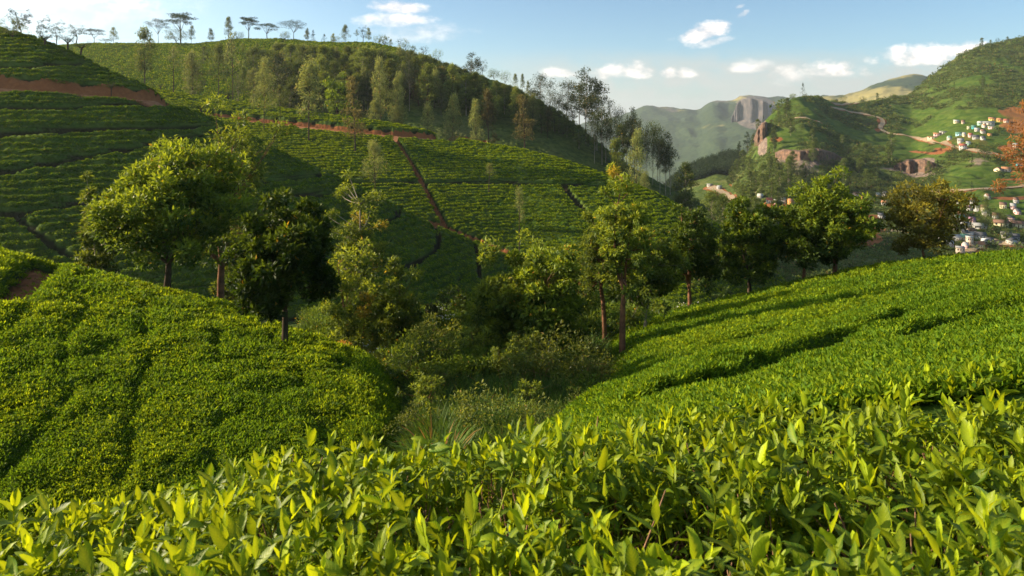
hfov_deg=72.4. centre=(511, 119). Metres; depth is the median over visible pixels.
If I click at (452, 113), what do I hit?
silver oak
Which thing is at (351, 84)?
silver oak
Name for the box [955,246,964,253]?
house
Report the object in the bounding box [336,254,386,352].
gum sapling
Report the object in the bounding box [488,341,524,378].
gum sapling
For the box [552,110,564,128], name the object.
gum tree
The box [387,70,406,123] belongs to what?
silver oak
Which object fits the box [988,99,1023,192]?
autumn tree
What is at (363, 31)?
hill tree
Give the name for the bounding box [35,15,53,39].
hill tree
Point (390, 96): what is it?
hill tree
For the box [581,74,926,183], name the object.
mountains
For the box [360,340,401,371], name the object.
flowering shrub
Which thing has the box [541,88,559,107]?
tall gum
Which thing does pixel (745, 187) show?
gum tree
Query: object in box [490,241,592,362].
willowy gum
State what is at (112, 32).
silver oak
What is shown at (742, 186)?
gum tree
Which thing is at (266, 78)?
silver oak
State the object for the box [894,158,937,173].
rock cliff
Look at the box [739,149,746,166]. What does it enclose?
gum tree
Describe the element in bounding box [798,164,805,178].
gum tree
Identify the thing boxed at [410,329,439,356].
gum sapling
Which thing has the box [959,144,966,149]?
house
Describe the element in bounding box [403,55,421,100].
silver oak
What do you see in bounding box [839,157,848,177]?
gum tree
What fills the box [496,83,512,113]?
gum tree
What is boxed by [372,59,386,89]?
tall gum
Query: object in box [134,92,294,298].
gum tree
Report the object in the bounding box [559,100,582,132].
tall gum
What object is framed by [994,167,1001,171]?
house
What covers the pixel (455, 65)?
gum tree
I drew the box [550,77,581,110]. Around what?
tall gum
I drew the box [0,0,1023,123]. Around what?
sky
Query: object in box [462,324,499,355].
gum sapling
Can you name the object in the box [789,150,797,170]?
gum tree
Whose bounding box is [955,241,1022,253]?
dirt road
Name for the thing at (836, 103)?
dirt road
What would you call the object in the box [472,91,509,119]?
hill tree
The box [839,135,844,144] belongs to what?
gum tree
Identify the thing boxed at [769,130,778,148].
gum tree
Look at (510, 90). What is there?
silver oak
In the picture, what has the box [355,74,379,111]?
gum tree
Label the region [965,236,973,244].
house
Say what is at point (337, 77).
gum tree
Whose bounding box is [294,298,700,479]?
gully undergrowth
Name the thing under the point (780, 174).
gum tree
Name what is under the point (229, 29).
silver oak
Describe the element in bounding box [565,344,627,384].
wild shrub
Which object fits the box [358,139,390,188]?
silver oak
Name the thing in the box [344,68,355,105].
silver oak
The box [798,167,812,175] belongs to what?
hill tree
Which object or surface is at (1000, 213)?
hill tree
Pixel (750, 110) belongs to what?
rock cliff
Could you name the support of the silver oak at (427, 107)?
on the hill at (554, 144)
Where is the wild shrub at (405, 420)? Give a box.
[380,400,437,437]
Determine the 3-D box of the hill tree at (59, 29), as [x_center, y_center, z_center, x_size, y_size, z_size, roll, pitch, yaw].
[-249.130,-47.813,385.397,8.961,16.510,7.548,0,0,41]
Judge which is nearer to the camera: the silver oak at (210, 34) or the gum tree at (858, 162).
the silver oak at (210, 34)
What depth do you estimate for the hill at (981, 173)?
508.07 m
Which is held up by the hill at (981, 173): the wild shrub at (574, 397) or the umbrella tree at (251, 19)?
the umbrella tree at (251, 19)
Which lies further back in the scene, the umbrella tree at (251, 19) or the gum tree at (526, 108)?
the umbrella tree at (251, 19)
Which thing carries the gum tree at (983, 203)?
on the hill at (981, 173)
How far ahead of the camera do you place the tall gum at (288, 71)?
238.46 m
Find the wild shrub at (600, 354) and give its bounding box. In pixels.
[587,337,616,368]
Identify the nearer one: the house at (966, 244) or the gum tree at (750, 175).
the house at (966, 244)
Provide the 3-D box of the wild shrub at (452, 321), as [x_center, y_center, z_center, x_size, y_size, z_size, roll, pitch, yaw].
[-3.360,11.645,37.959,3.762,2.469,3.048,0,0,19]
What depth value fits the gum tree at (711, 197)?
171.25 m
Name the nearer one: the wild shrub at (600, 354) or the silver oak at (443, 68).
the wild shrub at (600, 354)
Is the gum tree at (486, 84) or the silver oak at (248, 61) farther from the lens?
the silver oak at (248, 61)
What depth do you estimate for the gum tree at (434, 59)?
273.17 m
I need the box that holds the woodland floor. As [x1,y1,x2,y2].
[281,80,499,115]
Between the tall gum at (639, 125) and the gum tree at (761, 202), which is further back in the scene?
the gum tree at (761, 202)
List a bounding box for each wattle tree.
[655,203,736,305]
[715,195,788,291]
[767,203,852,278]
[785,165,886,272]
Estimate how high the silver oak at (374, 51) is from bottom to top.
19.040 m
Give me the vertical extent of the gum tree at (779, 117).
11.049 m
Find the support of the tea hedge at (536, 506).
on the ground
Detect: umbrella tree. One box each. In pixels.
[82,28,105,41]
[145,18,170,42]
[165,12,196,42]
[239,16,257,37]
[254,23,281,35]
[276,20,307,38]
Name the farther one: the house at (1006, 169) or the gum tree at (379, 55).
the house at (1006, 169)
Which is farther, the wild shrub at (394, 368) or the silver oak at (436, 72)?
the silver oak at (436, 72)
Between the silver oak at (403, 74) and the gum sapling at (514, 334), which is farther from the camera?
the silver oak at (403, 74)
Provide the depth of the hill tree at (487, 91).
251.64 m
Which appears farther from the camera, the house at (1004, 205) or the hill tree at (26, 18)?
the house at (1004, 205)
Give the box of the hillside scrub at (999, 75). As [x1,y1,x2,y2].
[725,35,1023,253]
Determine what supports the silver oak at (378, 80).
on the hill at (554, 144)
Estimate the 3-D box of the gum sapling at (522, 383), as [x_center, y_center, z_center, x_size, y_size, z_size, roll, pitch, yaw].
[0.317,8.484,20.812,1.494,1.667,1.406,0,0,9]
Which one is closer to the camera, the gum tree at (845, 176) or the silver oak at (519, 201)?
the silver oak at (519, 201)
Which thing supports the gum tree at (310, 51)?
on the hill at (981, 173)
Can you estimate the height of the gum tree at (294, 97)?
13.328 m
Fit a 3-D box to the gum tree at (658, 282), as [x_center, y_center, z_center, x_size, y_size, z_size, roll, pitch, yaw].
[6.521,7.838,34.494,4.710,5.701,4.250,0,0,22]
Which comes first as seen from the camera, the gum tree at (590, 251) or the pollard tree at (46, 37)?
the gum tree at (590, 251)
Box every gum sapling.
[319,236,378,341]
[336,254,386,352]
[367,255,424,350]
[395,371,447,415]
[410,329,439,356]
[412,364,460,401]
[419,296,450,323]
[436,284,473,312]
[438,331,463,353]
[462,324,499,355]
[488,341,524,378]
[499,378,543,412]
[506,326,546,359]
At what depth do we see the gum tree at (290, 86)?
231.54 m
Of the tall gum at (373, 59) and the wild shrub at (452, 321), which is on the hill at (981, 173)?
the tall gum at (373, 59)
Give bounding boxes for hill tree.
[0,16,31,36]
[5,8,32,31]
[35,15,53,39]
[50,19,66,43]
[67,25,85,43]
[162,27,187,41]
[179,51,209,70]
[199,46,215,58]
[268,78,291,106]
[279,31,290,38]
[322,71,360,115]
[356,26,369,41]
[379,35,388,44]
[385,86,404,105]
[393,67,420,98]
[433,49,443,59]
[471,94,503,125]
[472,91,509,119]
[477,83,500,103]
[488,68,502,78]
[499,70,510,82]
[552,114,572,133]
[599,147,611,161]
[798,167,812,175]
[844,145,852,151]
[872,185,892,196]
[892,228,907,239]
[977,147,992,158]
[983,89,995,95]
[992,204,1008,219]
[995,181,1010,195]
[996,215,1012,222]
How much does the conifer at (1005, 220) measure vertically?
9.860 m
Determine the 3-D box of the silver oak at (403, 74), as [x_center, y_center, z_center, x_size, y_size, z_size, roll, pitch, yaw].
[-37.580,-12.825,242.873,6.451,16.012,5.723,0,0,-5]
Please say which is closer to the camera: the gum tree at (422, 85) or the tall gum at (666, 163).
the tall gum at (666, 163)
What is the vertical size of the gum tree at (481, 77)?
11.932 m
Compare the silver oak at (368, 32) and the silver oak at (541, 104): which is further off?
the silver oak at (368, 32)
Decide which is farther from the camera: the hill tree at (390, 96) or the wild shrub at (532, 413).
the hill tree at (390, 96)
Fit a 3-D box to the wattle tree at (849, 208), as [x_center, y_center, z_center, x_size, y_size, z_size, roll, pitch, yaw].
[19.139,5.991,40.883,5.664,6.786,5.501,0,0,-11]
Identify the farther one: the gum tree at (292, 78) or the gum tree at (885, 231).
the gum tree at (885, 231)
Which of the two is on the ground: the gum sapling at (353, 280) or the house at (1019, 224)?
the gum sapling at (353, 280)
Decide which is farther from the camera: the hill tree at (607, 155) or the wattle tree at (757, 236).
the hill tree at (607, 155)
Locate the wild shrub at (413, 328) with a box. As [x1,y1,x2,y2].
[388,315,440,340]
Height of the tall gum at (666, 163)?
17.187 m
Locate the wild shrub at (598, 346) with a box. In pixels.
[584,328,612,358]
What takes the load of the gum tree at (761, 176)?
on the hill at (981, 173)
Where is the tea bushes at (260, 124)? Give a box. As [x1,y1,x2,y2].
[0,26,786,313]
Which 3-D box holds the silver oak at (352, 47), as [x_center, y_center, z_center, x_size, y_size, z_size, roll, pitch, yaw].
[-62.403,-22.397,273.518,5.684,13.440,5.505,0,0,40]
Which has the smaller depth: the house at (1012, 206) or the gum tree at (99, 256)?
the gum tree at (99, 256)
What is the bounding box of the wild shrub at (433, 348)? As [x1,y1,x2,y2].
[383,325,467,374]
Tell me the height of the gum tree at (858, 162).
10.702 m
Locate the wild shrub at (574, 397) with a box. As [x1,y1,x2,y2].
[564,386,581,404]
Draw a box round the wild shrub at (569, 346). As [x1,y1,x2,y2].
[502,320,607,379]
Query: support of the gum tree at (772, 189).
on the hill at (981, 173)
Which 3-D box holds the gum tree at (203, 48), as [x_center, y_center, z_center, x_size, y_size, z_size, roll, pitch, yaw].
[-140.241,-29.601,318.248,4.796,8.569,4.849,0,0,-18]
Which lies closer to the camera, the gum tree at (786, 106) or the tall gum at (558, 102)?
the tall gum at (558, 102)
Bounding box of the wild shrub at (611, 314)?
[594,305,619,323]
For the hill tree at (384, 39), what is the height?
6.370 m
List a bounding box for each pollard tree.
[36,31,53,44]
[56,33,76,49]
[68,40,94,54]
[108,79,115,96]
[194,104,208,112]
[221,90,235,98]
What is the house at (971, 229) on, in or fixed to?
on the hill at (981, 173)
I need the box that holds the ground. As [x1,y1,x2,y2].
[0,261,1023,575]
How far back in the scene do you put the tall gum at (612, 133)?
227.00 m
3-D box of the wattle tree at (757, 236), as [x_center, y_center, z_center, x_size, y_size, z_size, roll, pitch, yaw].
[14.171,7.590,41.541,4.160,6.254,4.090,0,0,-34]
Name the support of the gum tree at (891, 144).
on the hill at (981, 173)
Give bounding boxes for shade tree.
[84,138,257,287]
[218,185,341,340]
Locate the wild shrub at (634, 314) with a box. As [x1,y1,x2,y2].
[619,307,653,320]
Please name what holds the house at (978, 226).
on the hill at (981, 173)
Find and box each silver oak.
[108,27,119,42]
[128,26,157,83]
[163,46,182,91]
[181,50,206,94]
[185,25,195,39]
[206,42,234,93]
[207,28,213,39]
[221,32,246,99]
[223,16,232,38]
[236,66,248,93]
[242,53,251,69]
[243,68,262,97]
[248,55,276,129]
[268,42,284,68]
[272,73,289,97]
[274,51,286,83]
[275,84,287,127]
[293,54,326,140]
[304,28,310,38]
[311,71,330,111]
[312,44,332,79]
[315,55,330,94]
[331,45,341,65]
[338,45,351,68]
[338,53,351,79]
[340,24,350,37]
[340,75,369,151]
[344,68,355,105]
[347,46,356,68]
[356,66,373,111]
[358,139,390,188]
[365,27,371,39]
[366,45,377,93]
[366,98,383,119]
[369,56,393,119]
[380,58,399,104]
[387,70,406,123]
[391,97,404,124]
[395,46,406,72]
[398,61,411,103]
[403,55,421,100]
[410,70,423,105]
[414,62,440,115]
[419,100,435,131]
[426,54,433,88]
[430,68,441,107]
[434,82,447,108]
[438,66,448,102]
[440,92,461,141]
[442,62,460,108]
[451,72,461,107]
[466,71,482,113]
[468,99,485,140]
[478,88,499,143]
[485,163,495,191]
[503,84,512,103]
[506,86,523,120]
[511,94,536,147]
[512,74,518,84]
[514,185,525,251]
[520,74,524,87]
[524,92,535,124]
[524,93,542,131]
[535,100,546,133]
[541,102,554,137]
[550,107,559,126]
[570,119,575,140]
[582,128,588,141]
[589,135,600,150]
[599,143,604,153]
[606,138,627,179]
[625,128,646,185]
[639,171,651,189]
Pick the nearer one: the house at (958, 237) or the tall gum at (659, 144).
the tall gum at (659, 144)
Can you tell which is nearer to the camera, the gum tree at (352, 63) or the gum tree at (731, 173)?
the gum tree at (352, 63)
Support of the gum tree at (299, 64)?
on the hill at (554, 144)
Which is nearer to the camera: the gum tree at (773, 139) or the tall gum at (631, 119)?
the tall gum at (631, 119)
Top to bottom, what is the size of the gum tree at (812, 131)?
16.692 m
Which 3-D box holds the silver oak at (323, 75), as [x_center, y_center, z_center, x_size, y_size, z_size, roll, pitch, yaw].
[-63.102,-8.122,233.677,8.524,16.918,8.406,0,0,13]
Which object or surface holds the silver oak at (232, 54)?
on the hill at (554, 144)
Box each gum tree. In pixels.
[72,170,120,273]
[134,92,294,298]
[200,46,208,61]
[208,212,248,304]
[238,45,261,81]
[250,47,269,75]
[256,52,276,76]
[278,83,300,107]
[280,43,301,76]
[284,82,304,108]
[285,66,312,108]
[286,61,308,104]
[292,43,308,75]
[301,45,320,63]
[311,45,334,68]
[321,169,391,329]
[324,60,347,96]
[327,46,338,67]
[329,72,360,111]
[339,73,370,108]
[348,48,363,72]
[349,45,376,77]
[349,64,365,99]
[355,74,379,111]
[367,48,387,79]
[381,50,404,96]
[393,56,407,92]
[413,69,432,106]
[416,54,435,80]
[428,67,446,104]
[432,57,439,76]
[445,64,461,89]
[454,72,479,115]
[463,81,475,110]
[476,75,488,93]
[481,77,491,90]
[488,80,504,109]
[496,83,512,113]
[509,99,529,124]
[517,94,533,126]
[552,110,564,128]
[562,116,572,133]
[565,244,610,315]
[573,124,585,145]
[577,207,630,346]
[590,162,656,352]
[595,224,693,328]
[670,161,699,208]
[699,188,724,221]
[713,193,729,227]
[728,166,736,185]
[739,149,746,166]
[739,183,744,195]
[740,184,754,201]
[744,156,754,174]
[745,187,754,209]
[746,170,754,186]
[748,196,759,210]
[751,172,758,194]
[752,197,763,208]
[755,164,768,186]
[755,172,766,192]
[767,164,772,176]
[767,178,774,196]
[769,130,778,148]
[769,186,783,206]
[772,158,779,172]
[773,162,779,177]
[773,170,786,193]
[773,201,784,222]
[775,111,781,122]
[782,98,790,114]
[782,156,795,177]
[783,158,793,179]
[786,117,795,135]
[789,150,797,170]
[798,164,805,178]
[807,129,818,148]
[807,141,818,164]
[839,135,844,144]
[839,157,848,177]
[841,170,849,184]
[856,158,862,171]
[859,142,870,161]
[859,169,873,191]
[881,222,891,238]
[885,147,892,162]
[886,133,896,154]
[903,176,911,191]
[924,161,930,172]
[975,196,993,230]
[979,76,986,87]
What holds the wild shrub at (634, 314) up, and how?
on the ground
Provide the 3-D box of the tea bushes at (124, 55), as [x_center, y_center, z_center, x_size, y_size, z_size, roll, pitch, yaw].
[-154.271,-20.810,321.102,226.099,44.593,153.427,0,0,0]
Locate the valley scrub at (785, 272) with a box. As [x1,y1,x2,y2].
[677,190,1023,301]
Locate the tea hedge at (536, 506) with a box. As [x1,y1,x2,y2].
[0,358,1023,575]
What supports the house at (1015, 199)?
on the hill at (981, 173)
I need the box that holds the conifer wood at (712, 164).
[663,148,743,190]
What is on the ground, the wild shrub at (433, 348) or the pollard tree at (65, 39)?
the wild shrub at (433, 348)
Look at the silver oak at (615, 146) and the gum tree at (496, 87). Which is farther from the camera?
the gum tree at (496, 87)
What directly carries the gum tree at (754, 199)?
on the hill at (981, 173)
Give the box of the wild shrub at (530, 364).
[495,333,574,392]
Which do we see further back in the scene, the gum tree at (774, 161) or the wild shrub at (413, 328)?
the gum tree at (774, 161)
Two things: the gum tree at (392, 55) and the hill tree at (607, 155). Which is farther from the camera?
the gum tree at (392, 55)
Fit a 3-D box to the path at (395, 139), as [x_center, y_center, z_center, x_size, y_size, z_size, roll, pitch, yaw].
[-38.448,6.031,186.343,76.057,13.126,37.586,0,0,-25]
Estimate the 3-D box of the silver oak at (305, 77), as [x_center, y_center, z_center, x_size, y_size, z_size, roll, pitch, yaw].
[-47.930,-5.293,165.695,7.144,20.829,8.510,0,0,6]
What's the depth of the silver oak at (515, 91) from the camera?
232.10 m
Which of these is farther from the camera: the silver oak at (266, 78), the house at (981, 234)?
the house at (981, 234)
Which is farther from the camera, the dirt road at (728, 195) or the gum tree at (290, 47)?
the dirt road at (728, 195)
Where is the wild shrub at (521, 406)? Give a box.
[503,397,543,416]
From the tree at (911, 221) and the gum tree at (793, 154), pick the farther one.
the gum tree at (793, 154)
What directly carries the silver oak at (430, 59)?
on the hill at (981, 173)
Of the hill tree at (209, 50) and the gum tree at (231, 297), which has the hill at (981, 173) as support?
the hill tree at (209, 50)
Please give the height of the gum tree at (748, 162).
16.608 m
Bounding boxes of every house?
[766,197,772,203]
[927,136,937,140]
[953,234,961,242]
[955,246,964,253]
[957,138,963,143]
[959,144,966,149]
[960,234,969,240]
[961,242,968,248]
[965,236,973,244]
[966,227,975,231]
[971,222,987,229]
[972,135,979,139]
[972,205,980,211]
[974,232,986,239]
[978,241,984,248]
[982,121,994,125]
[985,237,994,244]
[988,117,995,120]
[992,219,1008,227]
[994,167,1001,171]
[999,202,1006,208]
[1000,231,1012,237]
[1001,167,1010,171]
[1005,237,1016,244]
[1009,203,1015,209]
[1011,220,1023,227]
[1012,233,1019,240]
[1013,197,1018,202]
[1013,209,1021,214]
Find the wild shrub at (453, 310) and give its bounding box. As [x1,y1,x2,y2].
[442,303,464,321]
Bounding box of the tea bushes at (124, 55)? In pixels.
[57,37,400,105]
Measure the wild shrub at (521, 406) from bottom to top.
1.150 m
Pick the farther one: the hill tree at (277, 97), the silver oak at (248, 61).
the silver oak at (248, 61)
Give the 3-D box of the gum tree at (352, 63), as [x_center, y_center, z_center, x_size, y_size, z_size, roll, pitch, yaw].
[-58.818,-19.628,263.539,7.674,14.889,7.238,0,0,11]
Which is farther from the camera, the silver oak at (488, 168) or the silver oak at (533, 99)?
the silver oak at (533, 99)
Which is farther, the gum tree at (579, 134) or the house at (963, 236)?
the house at (963, 236)
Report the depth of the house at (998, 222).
313.98 m
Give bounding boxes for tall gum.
[227,70,245,100]
[265,50,293,106]
[303,61,318,110]
[368,49,388,97]
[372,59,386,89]
[394,53,421,110]
[459,52,483,75]
[523,73,556,98]
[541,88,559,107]
[545,105,562,130]
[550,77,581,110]
[552,95,569,115]
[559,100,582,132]
[568,67,601,141]
[569,86,588,123]
[579,95,600,138]
[583,81,614,149]
[583,112,607,163]
[587,106,616,146]
[596,114,615,162]
[599,97,620,159]
[604,118,628,145]
[612,106,625,152]
[614,123,633,163]
[618,119,633,168]
[621,126,643,174]
[624,106,637,147]
[628,117,652,151]
[637,133,653,184]
[640,120,665,184]
[649,124,665,181]
[651,135,669,175]
[656,130,679,194]
[657,144,676,194]
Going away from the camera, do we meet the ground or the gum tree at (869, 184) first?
the ground
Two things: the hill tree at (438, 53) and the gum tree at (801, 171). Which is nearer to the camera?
the hill tree at (438, 53)
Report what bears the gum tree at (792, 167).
on the hill at (981, 173)
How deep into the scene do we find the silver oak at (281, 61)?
265.71 m
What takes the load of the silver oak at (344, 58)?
on the hill at (981, 173)
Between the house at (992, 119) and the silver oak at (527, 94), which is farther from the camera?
the house at (992, 119)
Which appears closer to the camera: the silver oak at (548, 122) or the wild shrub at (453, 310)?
the wild shrub at (453, 310)
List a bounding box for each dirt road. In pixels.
[706,185,734,199]
[832,102,856,104]
[833,107,1021,159]
[914,184,1023,191]
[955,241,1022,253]
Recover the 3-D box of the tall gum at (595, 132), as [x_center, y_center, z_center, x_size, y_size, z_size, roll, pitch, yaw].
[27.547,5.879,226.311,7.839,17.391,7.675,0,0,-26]
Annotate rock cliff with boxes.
[731,99,767,122]
[753,122,766,146]
[775,148,841,164]
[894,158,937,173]
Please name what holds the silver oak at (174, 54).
on the hill at (554, 144)
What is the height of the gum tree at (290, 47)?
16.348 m
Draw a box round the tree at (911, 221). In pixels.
[878,176,979,258]
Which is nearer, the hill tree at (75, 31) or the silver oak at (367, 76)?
the silver oak at (367, 76)
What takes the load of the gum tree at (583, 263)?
on the ground
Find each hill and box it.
[0,28,875,328]
[74,38,1023,260]
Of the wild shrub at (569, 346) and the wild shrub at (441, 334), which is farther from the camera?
the wild shrub at (441, 334)
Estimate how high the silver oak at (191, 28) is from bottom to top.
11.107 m
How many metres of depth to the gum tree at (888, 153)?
461.78 m
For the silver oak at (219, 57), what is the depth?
267.10 m
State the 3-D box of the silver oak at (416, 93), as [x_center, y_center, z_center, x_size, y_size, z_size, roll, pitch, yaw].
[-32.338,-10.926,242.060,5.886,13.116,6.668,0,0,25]
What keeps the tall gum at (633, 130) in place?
on the hill at (554, 144)
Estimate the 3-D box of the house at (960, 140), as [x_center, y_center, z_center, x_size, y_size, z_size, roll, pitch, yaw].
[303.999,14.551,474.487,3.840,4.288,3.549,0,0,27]
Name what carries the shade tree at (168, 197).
on the ground
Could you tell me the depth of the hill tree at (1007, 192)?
352.67 m
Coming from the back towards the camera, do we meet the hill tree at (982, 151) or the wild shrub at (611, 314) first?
the hill tree at (982, 151)
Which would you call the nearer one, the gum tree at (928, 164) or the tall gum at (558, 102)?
the tall gum at (558, 102)
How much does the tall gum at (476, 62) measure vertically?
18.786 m
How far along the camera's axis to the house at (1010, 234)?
296.55 m
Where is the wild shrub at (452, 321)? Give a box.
[441,310,469,331]
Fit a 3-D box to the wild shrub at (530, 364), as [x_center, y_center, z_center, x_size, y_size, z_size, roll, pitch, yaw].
[0.815,8.737,23.732,2.604,2.596,3.518,0,0,2]
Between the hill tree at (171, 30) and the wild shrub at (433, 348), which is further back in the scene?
the hill tree at (171, 30)
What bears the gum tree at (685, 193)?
on the hill at (554, 144)
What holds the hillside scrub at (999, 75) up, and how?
on the hill at (981, 173)
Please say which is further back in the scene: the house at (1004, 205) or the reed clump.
the house at (1004, 205)
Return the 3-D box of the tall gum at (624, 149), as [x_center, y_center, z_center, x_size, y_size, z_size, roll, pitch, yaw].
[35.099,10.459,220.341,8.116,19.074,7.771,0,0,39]
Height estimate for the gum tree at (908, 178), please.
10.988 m
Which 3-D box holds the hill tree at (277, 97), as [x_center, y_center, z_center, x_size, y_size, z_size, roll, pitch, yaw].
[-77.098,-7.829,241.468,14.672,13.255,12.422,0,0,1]
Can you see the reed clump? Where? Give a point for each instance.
(465, 436)
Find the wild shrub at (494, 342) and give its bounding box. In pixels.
[492,331,532,349]
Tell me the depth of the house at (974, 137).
473.95 m
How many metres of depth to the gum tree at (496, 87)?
246.78 m
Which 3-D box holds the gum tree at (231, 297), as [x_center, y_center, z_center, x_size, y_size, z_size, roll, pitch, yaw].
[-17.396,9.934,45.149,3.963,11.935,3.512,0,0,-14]
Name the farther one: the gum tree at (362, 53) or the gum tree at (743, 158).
the gum tree at (743, 158)
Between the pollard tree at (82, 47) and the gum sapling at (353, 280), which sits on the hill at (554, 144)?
the pollard tree at (82, 47)
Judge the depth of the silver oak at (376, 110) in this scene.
199.48 m
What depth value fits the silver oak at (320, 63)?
242.58 m
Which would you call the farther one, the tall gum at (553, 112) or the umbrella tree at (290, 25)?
the umbrella tree at (290, 25)
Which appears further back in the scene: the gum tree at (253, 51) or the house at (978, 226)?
the house at (978, 226)
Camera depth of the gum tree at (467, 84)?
245.20 m
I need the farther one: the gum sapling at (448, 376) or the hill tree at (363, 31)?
the hill tree at (363, 31)
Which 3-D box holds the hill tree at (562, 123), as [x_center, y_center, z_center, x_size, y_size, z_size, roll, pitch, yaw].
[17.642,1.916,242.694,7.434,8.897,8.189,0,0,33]
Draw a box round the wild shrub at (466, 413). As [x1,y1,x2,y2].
[421,379,514,434]
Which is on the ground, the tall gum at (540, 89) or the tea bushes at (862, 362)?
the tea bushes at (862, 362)
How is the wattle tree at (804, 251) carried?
on the ground
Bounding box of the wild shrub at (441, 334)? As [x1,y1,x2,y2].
[396,311,466,347]
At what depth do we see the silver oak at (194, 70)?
224.21 m
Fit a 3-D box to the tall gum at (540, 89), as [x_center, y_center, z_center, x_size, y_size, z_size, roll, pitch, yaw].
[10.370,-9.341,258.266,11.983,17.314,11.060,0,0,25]
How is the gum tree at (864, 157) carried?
on the hill at (981, 173)
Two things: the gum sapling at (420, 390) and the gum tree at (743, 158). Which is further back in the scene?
the gum tree at (743, 158)
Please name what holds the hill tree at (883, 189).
on the hill at (981, 173)
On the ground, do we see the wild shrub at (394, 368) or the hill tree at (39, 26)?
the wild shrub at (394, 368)
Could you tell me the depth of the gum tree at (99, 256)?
37.73 m
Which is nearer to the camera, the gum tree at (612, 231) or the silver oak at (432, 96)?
the gum tree at (612, 231)
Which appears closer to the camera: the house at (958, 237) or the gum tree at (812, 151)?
the house at (958, 237)
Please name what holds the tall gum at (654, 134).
on the hill at (554, 144)
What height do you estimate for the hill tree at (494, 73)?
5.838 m
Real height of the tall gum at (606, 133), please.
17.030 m
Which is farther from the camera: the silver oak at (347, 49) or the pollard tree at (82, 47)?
the silver oak at (347, 49)
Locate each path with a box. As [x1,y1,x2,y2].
[0,88,162,105]
[252,122,432,141]
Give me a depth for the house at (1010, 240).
288.53 m
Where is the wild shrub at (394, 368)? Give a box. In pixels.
[380,342,447,399]
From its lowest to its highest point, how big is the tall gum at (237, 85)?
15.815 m
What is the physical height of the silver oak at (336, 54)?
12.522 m
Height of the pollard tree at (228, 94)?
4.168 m
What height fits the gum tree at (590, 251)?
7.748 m
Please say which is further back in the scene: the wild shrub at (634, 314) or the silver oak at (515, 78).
the silver oak at (515, 78)
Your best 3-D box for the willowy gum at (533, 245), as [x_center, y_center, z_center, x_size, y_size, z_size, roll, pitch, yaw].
[1.668,10.231,42.006,4.138,7.551,4.241,0,0,-13]
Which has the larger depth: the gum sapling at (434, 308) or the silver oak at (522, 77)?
the silver oak at (522, 77)
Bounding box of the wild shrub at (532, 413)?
[491,392,564,428]
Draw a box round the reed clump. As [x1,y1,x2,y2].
[390,417,491,458]
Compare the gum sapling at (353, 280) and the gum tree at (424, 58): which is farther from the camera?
the gum tree at (424, 58)
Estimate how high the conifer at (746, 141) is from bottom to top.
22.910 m
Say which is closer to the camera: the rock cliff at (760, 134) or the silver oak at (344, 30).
the silver oak at (344, 30)
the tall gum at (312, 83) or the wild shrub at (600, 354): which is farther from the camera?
the tall gum at (312, 83)
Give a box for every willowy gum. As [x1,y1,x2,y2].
[459,237,526,346]
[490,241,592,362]
[510,227,560,284]
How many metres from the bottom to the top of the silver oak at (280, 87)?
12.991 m
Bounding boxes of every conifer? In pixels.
[732,141,741,163]
[742,131,750,154]
[1000,217,1010,237]
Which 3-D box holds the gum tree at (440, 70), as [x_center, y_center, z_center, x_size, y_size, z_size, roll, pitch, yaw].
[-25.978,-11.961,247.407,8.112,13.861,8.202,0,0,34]
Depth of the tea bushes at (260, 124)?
121.50 m
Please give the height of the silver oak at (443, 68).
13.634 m
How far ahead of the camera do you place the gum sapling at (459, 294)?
43.86 m
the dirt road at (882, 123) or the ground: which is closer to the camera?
the ground
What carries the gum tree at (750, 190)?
on the hill at (981, 173)
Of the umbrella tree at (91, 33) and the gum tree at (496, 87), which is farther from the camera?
the umbrella tree at (91, 33)
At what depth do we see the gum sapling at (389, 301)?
36.25 m
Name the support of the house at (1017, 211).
on the hill at (981, 173)
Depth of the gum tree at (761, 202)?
330.84 m
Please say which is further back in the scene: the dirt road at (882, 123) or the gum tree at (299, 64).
the dirt road at (882, 123)
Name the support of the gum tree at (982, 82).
on the hill at (981, 173)
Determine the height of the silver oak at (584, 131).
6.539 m
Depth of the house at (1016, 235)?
297.45 m
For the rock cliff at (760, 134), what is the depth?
524.96 m
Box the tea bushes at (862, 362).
[0,246,1023,557]
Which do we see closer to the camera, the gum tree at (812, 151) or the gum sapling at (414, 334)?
the gum sapling at (414, 334)
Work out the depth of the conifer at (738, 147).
559.89 m
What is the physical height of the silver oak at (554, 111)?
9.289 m
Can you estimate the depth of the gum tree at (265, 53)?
267.63 m
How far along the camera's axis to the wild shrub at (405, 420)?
18.47 m
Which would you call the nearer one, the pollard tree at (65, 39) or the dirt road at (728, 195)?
the pollard tree at (65, 39)
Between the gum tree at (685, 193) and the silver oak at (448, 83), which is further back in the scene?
the silver oak at (448, 83)
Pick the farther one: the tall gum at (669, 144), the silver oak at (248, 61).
the silver oak at (248, 61)
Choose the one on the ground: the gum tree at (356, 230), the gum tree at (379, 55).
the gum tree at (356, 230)
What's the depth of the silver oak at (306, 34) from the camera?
355.41 m
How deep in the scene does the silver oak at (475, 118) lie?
194.68 m

